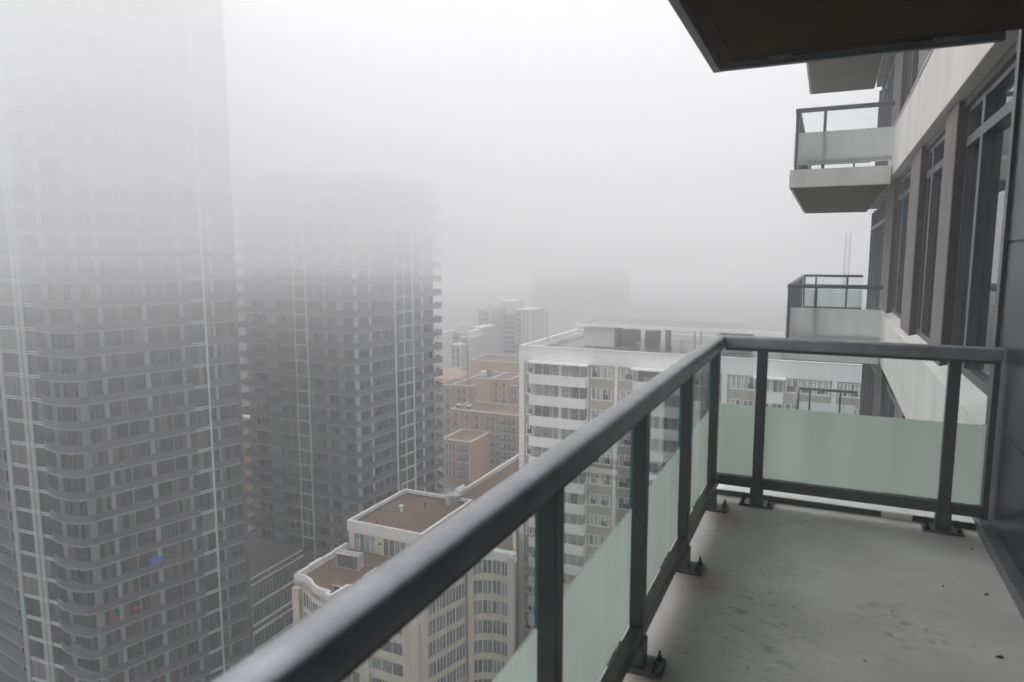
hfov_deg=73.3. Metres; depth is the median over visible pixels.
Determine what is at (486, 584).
window
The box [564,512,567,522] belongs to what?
window
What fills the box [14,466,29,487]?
window
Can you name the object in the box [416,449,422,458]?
window
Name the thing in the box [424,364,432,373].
window
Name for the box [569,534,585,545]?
window
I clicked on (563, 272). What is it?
window
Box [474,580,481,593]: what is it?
window
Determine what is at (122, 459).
curved tower
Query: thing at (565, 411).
window
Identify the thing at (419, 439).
window
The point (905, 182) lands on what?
window
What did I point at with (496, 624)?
window
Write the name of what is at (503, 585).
window
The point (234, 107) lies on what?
window
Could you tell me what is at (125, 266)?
window
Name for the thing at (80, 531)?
window
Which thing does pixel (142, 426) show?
window
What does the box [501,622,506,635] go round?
window
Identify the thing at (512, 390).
window
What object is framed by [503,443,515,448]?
window
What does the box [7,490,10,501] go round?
window
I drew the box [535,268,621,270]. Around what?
window
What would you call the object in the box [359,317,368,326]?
window
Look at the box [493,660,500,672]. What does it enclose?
window
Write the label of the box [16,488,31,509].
window
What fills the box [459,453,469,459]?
window
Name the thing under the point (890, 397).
window
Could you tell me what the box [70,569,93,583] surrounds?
window
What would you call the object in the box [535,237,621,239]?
window
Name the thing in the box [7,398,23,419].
window
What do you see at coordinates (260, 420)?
window
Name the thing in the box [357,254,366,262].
window
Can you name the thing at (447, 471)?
window
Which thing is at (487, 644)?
window
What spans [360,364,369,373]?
window
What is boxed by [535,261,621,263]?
window
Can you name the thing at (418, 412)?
window
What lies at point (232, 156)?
window
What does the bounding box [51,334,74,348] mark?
window
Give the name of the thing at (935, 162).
window
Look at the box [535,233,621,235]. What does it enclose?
window
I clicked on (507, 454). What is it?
window
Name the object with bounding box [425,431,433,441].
window
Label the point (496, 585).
window
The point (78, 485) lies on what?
window
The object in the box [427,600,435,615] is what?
window
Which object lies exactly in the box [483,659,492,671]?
window
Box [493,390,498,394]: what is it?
window
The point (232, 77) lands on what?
window
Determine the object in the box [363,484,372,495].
window
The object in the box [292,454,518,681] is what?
beige block
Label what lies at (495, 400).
window
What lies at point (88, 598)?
window
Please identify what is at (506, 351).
window
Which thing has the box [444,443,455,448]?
window
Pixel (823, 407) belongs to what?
balcony
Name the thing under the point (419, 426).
window
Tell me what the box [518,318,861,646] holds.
white block
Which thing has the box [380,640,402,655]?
window
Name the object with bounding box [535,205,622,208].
window
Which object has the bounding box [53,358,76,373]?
window
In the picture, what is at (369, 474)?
window
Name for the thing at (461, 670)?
window
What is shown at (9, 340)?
window
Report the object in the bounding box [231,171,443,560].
square tower
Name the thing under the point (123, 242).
window
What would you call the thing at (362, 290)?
window
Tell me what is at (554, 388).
window
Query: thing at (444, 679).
window
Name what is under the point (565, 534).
window
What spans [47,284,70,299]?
window
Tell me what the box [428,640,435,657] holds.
window
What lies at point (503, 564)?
window
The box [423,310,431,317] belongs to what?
window
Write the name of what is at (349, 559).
air conditioner
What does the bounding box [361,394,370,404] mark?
window
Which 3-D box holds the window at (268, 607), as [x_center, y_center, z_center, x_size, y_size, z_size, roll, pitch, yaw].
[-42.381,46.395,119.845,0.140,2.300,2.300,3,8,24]
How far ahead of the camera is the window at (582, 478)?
92.33 m
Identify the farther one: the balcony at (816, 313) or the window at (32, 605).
the window at (32, 605)
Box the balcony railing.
[211,335,1003,681]
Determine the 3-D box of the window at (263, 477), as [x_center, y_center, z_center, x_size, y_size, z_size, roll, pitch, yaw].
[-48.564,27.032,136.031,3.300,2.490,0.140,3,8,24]
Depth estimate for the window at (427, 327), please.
142.62 m
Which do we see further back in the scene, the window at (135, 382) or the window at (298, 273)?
the window at (298, 273)
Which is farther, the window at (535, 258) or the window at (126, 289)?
the window at (535, 258)
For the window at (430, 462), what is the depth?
146.11 m
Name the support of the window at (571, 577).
in the white block at (571, 381)
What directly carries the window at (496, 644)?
in the beige block at (465, 628)
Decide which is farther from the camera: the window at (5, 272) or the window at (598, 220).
the window at (598, 220)
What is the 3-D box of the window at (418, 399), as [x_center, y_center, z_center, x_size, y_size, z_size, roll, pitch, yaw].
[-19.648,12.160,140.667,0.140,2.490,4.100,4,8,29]
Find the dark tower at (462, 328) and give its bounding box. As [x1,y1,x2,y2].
[447,322,471,342]
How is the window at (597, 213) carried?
in the broad tower at (581, 261)
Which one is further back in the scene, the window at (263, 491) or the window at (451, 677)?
the window at (263, 491)
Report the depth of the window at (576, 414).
91.43 m
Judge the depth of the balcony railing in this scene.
2.74 m
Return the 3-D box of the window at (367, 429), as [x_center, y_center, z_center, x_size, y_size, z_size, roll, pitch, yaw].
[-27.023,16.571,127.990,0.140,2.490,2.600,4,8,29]
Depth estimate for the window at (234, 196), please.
210.72 m
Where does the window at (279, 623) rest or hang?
in the podium block at (275, 566)
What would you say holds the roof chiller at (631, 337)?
on the white block at (571, 381)
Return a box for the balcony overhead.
[668,0,1023,72]
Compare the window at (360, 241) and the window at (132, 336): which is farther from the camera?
the window at (360, 241)
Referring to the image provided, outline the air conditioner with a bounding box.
[336,549,363,571]
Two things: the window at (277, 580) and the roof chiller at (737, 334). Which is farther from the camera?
the window at (277, 580)
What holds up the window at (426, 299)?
in the square tower at (337, 280)
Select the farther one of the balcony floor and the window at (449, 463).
the window at (449, 463)
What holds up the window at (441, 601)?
in the beige block at (465, 628)
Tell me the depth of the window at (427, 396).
144.37 m
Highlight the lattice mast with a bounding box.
[842,231,851,289]
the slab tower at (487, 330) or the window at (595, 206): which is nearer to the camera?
the slab tower at (487, 330)
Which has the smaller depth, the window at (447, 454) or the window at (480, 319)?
the window at (447, 454)
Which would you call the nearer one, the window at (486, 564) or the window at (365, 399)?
the window at (486, 564)
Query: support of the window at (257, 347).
in the square tower at (337, 280)
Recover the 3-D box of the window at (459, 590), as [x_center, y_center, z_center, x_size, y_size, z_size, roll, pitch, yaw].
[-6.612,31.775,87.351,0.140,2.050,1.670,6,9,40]
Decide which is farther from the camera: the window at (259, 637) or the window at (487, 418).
the window at (487, 418)
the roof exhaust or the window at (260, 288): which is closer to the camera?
the roof exhaust
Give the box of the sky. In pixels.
[222,0,881,279]
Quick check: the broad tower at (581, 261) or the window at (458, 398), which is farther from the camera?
the broad tower at (581, 261)
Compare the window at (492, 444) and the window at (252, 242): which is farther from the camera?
the window at (492, 444)
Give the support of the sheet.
hanging from the curved tower at (122, 459)
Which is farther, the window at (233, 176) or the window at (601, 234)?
the window at (601, 234)
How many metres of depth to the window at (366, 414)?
127.51 m
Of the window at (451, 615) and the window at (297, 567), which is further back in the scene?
the window at (297, 567)
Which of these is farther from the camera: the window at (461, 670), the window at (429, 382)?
the window at (429, 382)
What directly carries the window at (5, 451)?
in the curved tower at (122, 459)
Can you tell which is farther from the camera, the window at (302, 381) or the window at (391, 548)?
the window at (302, 381)
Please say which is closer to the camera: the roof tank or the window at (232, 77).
the window at (232, 77)
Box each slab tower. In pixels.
[469,324,494,354]
[478,303,505,354]
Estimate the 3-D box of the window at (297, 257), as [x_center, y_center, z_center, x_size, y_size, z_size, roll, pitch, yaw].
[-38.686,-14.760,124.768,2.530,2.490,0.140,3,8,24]
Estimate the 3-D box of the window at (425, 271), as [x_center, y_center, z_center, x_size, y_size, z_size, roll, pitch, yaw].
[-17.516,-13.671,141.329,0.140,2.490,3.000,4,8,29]
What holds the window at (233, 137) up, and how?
in the banded tower at (252, 103)
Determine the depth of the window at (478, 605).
88.62 m
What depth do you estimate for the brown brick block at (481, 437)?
228.84 m
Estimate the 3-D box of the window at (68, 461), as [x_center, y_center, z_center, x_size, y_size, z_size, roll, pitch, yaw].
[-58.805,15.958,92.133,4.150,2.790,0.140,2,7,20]
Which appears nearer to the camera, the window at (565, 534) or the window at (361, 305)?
the window at (565, 534)
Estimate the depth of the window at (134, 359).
94.70 m
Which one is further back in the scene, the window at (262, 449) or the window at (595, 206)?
the window at (595, 206)
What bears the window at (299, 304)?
in the square tower at (337, 280)
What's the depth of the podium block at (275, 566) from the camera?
122.66 m
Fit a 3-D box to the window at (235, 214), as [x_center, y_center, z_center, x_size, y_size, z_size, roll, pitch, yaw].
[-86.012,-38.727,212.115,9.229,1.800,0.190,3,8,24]
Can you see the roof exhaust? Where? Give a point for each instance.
(453, 497)
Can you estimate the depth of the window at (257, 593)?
117.14 m
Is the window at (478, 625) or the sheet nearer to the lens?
the window at (478, 625)
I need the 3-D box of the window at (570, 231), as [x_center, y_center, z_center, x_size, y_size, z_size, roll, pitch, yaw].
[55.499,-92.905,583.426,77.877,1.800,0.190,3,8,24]
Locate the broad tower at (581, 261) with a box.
[533,202,632,337]
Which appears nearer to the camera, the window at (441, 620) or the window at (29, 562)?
the window at (441, 620)
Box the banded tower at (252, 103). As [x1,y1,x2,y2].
[224,36,280,414]
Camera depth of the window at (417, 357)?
140.34 m
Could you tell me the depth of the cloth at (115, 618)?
93.89 m
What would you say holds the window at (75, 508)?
in the curved tower at (122, 459)
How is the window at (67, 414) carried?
in the curved tower at (122, 459)
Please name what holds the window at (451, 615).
in the beige block at (465, 628)
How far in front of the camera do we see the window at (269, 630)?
120.30 m
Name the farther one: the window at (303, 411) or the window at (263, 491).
the window at (263, 491)
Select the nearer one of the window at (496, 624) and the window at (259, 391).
the window at (496, 624)
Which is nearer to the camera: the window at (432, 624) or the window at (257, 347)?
the window at (432, 624)
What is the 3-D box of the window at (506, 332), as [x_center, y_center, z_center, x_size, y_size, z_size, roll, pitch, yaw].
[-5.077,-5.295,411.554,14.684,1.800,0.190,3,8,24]
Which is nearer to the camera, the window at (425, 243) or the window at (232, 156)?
the window at (425, 243)
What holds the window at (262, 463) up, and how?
in the square tower at (337, 280)
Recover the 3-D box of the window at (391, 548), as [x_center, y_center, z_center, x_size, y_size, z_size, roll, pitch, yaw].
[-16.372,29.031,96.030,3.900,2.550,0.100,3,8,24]
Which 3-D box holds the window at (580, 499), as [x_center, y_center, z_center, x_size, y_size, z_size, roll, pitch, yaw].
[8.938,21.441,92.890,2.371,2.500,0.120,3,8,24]
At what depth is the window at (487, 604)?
88.73 m
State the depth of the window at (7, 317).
91.74 m
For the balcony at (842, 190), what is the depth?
11.72 m
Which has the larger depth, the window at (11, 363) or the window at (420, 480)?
the window at (420, 480)
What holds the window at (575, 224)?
in the broad tower at (581, 261)
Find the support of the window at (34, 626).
in the curved tower at (122, 459)
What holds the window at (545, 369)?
in the white block at (571, 381)
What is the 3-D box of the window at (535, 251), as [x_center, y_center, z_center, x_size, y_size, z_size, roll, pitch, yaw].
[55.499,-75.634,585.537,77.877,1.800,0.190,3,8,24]
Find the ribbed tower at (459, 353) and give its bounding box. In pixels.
[450,342,467,372]
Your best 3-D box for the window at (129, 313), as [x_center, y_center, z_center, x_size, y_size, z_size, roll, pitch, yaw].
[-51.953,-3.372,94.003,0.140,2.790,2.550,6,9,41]
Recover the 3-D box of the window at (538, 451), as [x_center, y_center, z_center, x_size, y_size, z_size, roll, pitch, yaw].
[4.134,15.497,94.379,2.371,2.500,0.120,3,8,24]
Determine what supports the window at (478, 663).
in the beige block at (465, 628)
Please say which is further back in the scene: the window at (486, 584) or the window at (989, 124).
the window at (486, 584)
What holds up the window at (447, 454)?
in the brown brick block at (481, 437)
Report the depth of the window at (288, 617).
124.61 m
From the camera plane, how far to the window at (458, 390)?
242.90 m
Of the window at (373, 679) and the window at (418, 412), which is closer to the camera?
the window at (373, 679)
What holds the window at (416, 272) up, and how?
in the square tower at (337, 280)
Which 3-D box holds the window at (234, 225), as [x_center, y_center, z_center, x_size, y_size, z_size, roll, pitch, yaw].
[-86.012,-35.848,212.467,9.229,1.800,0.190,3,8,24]
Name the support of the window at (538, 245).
in the broad tower at (581, 261)
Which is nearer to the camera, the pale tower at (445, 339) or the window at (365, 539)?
the window at (365, 539)
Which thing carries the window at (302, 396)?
in the square tower at (337, 280)
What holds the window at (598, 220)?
in the broad tower at (581, 261)
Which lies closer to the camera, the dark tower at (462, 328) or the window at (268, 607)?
the window at (268, 607)
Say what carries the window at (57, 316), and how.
in the curved tower at (122, 459)
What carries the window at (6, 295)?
in the curved tower at (122, 459)
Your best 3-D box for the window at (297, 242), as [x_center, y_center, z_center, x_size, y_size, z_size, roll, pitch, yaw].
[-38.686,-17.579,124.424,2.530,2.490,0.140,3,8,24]
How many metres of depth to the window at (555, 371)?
91.92 m
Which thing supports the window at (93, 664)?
in the curved tower at (122, 459)
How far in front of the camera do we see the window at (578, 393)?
91.07 m
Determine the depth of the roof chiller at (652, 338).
97.39 m
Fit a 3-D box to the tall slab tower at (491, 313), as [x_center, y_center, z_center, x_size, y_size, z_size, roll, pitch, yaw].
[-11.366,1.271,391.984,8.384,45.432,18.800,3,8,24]
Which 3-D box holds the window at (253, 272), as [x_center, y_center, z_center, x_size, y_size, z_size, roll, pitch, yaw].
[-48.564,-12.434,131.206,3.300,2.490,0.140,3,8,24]
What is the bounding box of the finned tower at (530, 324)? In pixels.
[515,307,544,355]
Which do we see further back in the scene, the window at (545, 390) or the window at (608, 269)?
the window at (608, 269)
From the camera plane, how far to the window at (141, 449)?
96.26 m
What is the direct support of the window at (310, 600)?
in the beige block at (465, 628)
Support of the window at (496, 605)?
in the beige block at (465, 628)
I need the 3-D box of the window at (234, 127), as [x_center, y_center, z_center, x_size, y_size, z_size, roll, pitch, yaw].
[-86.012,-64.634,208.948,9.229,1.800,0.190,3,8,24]
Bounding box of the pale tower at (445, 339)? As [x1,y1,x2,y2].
[436,329,457,370]
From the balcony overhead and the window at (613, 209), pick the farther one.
the window at (613, 209)
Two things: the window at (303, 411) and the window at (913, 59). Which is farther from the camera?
the window at (303, 411)
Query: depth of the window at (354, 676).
87.36 m
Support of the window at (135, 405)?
in the curved tower at (122, 459)
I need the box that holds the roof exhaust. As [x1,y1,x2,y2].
[445,484,466,504]
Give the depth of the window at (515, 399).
239.13 m
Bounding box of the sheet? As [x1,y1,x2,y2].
[149,555,163,565]
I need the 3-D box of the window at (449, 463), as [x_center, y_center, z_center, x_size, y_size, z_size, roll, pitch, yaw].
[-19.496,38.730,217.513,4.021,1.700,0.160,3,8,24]
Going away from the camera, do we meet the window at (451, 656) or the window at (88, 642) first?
the window at (451, 656)
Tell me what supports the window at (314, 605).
in the beige block at (465, 628)
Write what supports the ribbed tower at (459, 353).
on the ground
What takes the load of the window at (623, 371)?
in the white block at (571, 381)
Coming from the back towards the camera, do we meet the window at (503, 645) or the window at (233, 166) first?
the window at (233, 166)
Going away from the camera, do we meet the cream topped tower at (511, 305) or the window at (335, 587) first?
the window at (335, 587)
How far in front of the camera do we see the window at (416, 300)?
138.97 m
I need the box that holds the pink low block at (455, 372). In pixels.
[434,367,467,382]
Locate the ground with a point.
(463, 298)
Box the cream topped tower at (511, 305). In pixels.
[495,299,523,354]
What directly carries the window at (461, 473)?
in the brown brick block at (481, 437)
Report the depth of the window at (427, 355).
143.33 m
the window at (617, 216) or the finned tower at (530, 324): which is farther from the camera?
the window at (617, 216)
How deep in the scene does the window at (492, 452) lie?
226.24 m
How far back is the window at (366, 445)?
128.20 m
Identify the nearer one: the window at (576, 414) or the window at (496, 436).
the window at (576, 414)
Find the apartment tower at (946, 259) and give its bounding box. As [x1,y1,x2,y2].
[859,27,1023,619]
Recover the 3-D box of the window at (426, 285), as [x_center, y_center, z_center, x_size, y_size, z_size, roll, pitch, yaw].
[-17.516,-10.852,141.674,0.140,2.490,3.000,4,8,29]
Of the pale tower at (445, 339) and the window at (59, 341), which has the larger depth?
the pale tower at (445, 339)
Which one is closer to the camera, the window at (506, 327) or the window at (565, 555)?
the window at (565, 555)
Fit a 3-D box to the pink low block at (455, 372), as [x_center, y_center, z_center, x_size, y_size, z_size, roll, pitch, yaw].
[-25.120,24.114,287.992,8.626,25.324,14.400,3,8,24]
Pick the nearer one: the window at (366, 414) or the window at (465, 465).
the window at (366, 414)
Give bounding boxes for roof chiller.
[622,329,640,347]
[645,330,660,348]
[719,333,753,353]
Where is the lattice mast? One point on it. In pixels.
(849, 238)
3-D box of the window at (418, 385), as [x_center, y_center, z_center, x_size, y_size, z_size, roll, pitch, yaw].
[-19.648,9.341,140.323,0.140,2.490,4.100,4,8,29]
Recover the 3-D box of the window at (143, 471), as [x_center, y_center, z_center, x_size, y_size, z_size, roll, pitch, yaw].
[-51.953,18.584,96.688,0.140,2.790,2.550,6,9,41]
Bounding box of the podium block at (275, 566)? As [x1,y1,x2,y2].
[248,535,313,651]
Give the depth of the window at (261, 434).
134.93 m
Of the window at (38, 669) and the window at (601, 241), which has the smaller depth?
the window at (38, 669)
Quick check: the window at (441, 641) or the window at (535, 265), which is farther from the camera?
the window at (535, 265)
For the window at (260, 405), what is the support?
in the square tower at (337, 280)
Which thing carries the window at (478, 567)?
in the beige block at (465, 628)
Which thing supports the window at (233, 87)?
in the banded tower at (252, 103)
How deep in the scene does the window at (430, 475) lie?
146.55 m
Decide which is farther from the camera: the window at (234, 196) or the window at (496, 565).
the window at (234, 196)
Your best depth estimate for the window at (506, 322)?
408.97 m
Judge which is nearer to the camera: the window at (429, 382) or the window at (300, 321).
the window at (300, 321)
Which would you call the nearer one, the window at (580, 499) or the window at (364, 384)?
the window at (580, 499)
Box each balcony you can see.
[778,387,868,490]
[781,274,882,364]
[789,101,894,212]
[806,54,883,93]
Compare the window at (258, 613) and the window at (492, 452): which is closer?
the window at (258, 613)
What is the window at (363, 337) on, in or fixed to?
in the square tower at (337, 280)
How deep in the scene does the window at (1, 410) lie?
105.84 m
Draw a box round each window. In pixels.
[0,234,8,253]
[0,258,10,278]
[0,282,12,301]
[0,306,14,325]
[0,408,3,420]
[1,329,17,349]
[1,429,5,441]
[3,352,19,372]
[3,450,7,461]
[5,375,21,396]
[5,470,8,481]
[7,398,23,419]
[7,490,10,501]
[10,421,25,441]
[12,444,27,464]
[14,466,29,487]
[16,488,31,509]
[18,510,33,531]
[20,532,34,552]
[22,554,36,574]
[24,576,38,595]
[26,597,40,617]
[27,618,42,638]
[29,639,44,659]
[31,660,46,681]
[43,235,67,248]
[45,260,69,274]
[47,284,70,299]
[49,309,72,324]
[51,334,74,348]
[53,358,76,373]
[55,382,78,397]
[57,406,80,421]
[59,430,82,445]
[61,454,84,468]
[63,477,85,492]
[65,501,87,515]
[67,524,89,538]
[68,547,91,560]
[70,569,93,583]
[72,592,94,605]
[74,614,96,627]
[76,636,98,649]
[78,649,99,670]
[116,236,137,249]
[118,259,138,273]
[120,283,140,296]
[121,306,141,320]
[123,329,143,343]
[124,352,144,367]
[126,374,146,390]
[128,397,147,413]
[129,419,148,435]
[131,441,150,458]
[132,463,151,480]
[225,43,236,51]
[225,53,236,61]
[226,64,237,71]
[226,74,237,81]
[227,84,238,91]
[227,94,238,101]
[228,104,239,110]
[228,114,239,120]
[228,124,239,130]
[229,134,240,140]
[229,144,240,150]
[230,154,241,160]
[230,163,241,169]
[231,173,242,179]
[232,193,239,198]
[233,212,239,216]
[233,224,240,227]
[249,239,262,246]
[250,254,262,261]
[250,269,263,276]
[251,284,264,292]
[252,299,264,307]
[252,314,265,322]
[252,585,262,602]
[253,329,266,337]
[253,605,263,623]
[254,344,266,351]
[254,358,267,366]
[254,629,264,647]
[255,373,268,381]
[256,387,268,396]
[256,402,269,410]
[257,416,270,425]
[258,431,270,439]
[258,445,271,453]
[259,459,271,467]
[260,473,272,482]
[260,487,273,496]
[261,501,273,510]
[261,515,274,524]
[262,529,274,537]
[262,579,272,596]
[263,598,273,616]
[264,622,274,640]
[273,573,282,590]
[274,592,283,609]
[275,615,284,633]
[283,567,292,584]
[283,586,292,603]
[284,609,292,626]
[292,237,302,250]
[292,562,301,578]
[293,253,303,266]
[293,269,303,281]
[294,284,304,297]
[295,300,304,312]
[295,315,305,328]
[296,331,305,343]
[296,346,306,358]
[297,361,307,374]
[298,376,307,389]
[298,391,308,404]
[299,406,308,419]
[303,591,308,608]
[309,595,312,612]
[312,601,317,611]
[333,585,346,589]
[349,671,359,681]
[354,532,375,553]
[356,238,366,245]
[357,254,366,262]
[357,270,367,278]
[358,285,367,294]
[358,301,368,310]
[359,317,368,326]
[359,333,368,342]
[360,348,369,357]
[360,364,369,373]
[360,379,370,388]
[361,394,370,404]
[361,409,370,420]
[362,424,371,435]
[362,440,371,450]
[362,455,372,465]
[363,469,372,480]
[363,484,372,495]
[364,499,373,509]
[371,656,402,676]
[371,676,390,681]
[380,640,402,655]
[383,538,406,556]
[412,240,419,246]
[413,254,419,261]
[413,269,419,275]
[413,283,419,290]
[413,297,420,304]
[414,311,420,319]
[414,325,420,333]
[414,339,420,347]
[414,353,421,361]
[415,367,421,375]
[415,381,421,389]
[415,395,421,403]
[415,408,421,417]
[416,422,422,430]
[416,435,422,444]
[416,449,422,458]
[416,462,422,471]
[417,476,423,484]
[422,240,430,247]
[422,254,430,261]
[422,268,430,275]
[423,282,431,289]
[423,296,431,303]
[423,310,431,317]
[423,324,431,331]
[423,337,431,345]
[424,351,432,359]
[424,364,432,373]
[424,378,432,386]
[424,391,432,400]
[425,405,432,413]
[425,418,432,427]
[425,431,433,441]
[425,445,433,454]
[425,458,433,467]
[426,471,433,480]
[426,484,433,491]
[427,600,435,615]
[428,619,435,636]
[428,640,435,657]
[428,660,436,677]
[436,592,445,610]
[436,613,445,632]
[436,634,445,653]
[437,655,446,672]
[437,675,446,681]
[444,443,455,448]
[445,451,455,457]
[445,460,455,466]
[445,469,455,475]
[446,588,455,605]
[446,608,455,626]
[446,628,455,647]
[446,649,455,666]
[447,669,455,681]
[455,583,464,599]
[456,388,466,393]
[456,396,466,401]
[456,603,464,620]
[456,623,464,641]
[456,643,465,661]
[456,662,465,681]
[458,444,469,450]
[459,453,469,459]
[459,462,469,468]
[459,471,469,477]
[474,560,481,573]
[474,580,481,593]
[474,600,482,613]
[474,620,482,633]
[474,640,482,652]
[475,659,482,672]
[479,312,488,315]
[479,317,488,320]
[482,559,491,572]
[482,580,491,592]
[483,600,491,612]
[483,620,492,632]
[483,640,492,652]
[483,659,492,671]
[485,416,500,421]
[485,424,500,430]
[490,433,500,438]
[490,442,500,447]
[490,450,500,455]
[490,458,500,464]
[492,560,500,573]
[492,580,500,593]
[492,600,500,613]
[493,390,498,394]
[493,398,498,402]
[493,620,500,633]
[493,640,500,653]
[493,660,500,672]
[501,561,506,575]
[501,582,506,595]
[501,602,506,615]
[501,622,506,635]
[501,642,506,655]
[503,418,515,422]
[503,426,515,431]
[503,435,515,440]
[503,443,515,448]
[503,452,515,456]
[505,321,514,324]
[505,326,514,328]
[505,331,514,333]
[505,350,514,353]
[510,388,517,393]
[510,396,517,401]
[534,364,550,374]
[534,384,550,395]
[534,405,550,416]
[534,426,550,437]
[534,446,549,456]
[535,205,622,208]
[535,208,622,212]
[535,212,622,215]
[535,215,622,219]
[535,219,621,222]
[535,222,621,225]
[535,226,621,229]
[535,230,621,232]
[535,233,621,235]
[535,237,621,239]
[535,240,621,242]
[535,244,621,246]
[535,247,621,249]
[535,251,621,252]
[535,254,621,256]
[535,258,621,259]
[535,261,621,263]
[535,265,621,266]
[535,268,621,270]
[535,271,620,273]
[552,365,569,375]
[552,386,568,397]
[552,407,568,418]
[552,428,568,439]
[564,492,567,502]
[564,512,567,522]
[564,533,567,543]
[564,553,567,563]
[564,573,566,583]
[569,512,586,525]
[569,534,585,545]
[569,553,585,566]
[569,574,575,583]
[570,492,586,504]
[571,366,588,377]
[571,387,587,398]
[571,408,587,420]
[571,471,586,483]
[620,368,633,379]
[620,390,631,399]
[637,371,651,381]
[881,380,894,493]
[892,170,910,318]
[906,51,918,99]
[916,134,944,343]
[951,58,1015,393]
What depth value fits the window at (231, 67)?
205.77 m
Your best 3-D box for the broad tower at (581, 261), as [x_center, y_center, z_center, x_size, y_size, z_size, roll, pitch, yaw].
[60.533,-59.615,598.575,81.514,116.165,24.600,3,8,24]
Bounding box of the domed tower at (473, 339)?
[460,329,484,377]
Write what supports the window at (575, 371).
in the white block at (571, 381)
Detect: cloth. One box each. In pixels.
[109,616,117,622]
[133,605,140,610]
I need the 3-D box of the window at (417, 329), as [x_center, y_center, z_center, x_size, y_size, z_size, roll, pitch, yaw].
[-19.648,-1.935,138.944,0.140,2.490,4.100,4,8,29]
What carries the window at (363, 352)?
in the square tower at (337, 280)
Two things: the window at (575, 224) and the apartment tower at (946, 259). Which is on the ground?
the apartment tower at (946, 259)
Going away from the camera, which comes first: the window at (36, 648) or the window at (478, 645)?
the window at (478, 645)
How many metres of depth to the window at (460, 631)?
88.00 m
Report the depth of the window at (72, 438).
91.72 m
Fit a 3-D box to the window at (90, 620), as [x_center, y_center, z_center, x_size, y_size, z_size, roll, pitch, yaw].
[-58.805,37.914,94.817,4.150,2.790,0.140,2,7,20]
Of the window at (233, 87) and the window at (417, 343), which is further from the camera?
the window at (233, 87)
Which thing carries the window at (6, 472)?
in the curved tower at (122, 459)
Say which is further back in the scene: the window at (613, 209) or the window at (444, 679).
the window at (613, 209)
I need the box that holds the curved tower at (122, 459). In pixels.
[0,0,253,681]
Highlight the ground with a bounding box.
[248,275,867,531]
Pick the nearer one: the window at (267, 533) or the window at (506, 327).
the window at (267, 533)
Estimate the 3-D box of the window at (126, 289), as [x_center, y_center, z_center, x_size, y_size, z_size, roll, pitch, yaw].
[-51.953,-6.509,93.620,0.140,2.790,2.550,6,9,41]
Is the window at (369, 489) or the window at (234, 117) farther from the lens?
the window at (234, 117)
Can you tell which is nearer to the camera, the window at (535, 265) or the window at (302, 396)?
the window at (302, 396)
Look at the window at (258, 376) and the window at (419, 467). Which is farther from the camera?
the window at (419, 467)
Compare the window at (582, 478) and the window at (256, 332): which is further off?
the window at (256, 332)
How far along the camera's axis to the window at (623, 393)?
88.55 m
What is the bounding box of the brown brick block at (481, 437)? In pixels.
[434,354,518,485]
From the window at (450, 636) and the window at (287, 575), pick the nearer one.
the window at (450, 636)
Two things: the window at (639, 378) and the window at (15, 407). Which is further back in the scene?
the window at (15, 407)
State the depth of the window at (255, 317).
132.13 m
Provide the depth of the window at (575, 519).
93.19 m
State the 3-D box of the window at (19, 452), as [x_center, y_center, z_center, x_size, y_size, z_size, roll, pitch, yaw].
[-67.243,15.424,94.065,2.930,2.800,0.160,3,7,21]
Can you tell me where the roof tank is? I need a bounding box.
[479,369,492,376]
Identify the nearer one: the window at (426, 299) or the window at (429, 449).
the window at (426, 299)
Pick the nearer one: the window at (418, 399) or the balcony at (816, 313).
the balcony at (816, 313)
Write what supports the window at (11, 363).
in the curved tower at (122, 459)
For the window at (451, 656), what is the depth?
87.04 m
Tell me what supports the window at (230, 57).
in the banded tower at (252, 103)
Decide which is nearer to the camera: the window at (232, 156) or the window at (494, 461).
the window at (232, 156)
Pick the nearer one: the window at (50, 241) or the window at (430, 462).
the window at (50, 241)
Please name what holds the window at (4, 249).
in the curved tower at (122, 459)
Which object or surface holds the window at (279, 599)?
in the podium block at (275, 566)
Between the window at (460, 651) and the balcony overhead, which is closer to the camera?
the balcony overhead
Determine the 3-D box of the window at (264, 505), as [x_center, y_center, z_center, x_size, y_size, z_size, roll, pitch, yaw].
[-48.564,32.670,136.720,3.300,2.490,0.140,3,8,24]
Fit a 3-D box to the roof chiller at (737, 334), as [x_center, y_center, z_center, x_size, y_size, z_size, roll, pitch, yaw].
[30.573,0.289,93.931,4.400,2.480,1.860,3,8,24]
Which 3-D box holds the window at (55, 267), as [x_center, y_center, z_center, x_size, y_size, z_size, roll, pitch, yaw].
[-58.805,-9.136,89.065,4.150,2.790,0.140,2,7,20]
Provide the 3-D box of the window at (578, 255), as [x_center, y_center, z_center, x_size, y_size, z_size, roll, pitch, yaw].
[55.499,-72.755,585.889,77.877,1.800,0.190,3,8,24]
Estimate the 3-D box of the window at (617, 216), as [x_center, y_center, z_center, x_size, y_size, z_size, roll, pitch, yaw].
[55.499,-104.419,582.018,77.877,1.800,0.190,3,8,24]
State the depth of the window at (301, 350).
126.83 m
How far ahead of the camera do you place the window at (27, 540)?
95.56 m
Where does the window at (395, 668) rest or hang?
in the beige block at (465, 628)
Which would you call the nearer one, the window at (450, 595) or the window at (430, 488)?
the window at (450, 595)
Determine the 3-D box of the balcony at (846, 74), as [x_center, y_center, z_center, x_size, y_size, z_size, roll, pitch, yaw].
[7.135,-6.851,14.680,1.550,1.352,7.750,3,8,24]
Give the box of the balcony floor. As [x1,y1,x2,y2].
[597,484,1023,681]
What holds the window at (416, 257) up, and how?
in the square tower at (337, 280)
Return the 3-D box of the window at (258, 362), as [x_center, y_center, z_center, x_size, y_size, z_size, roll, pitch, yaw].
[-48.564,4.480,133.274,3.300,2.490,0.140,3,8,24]
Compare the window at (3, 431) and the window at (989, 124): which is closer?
the window at (989, 124)

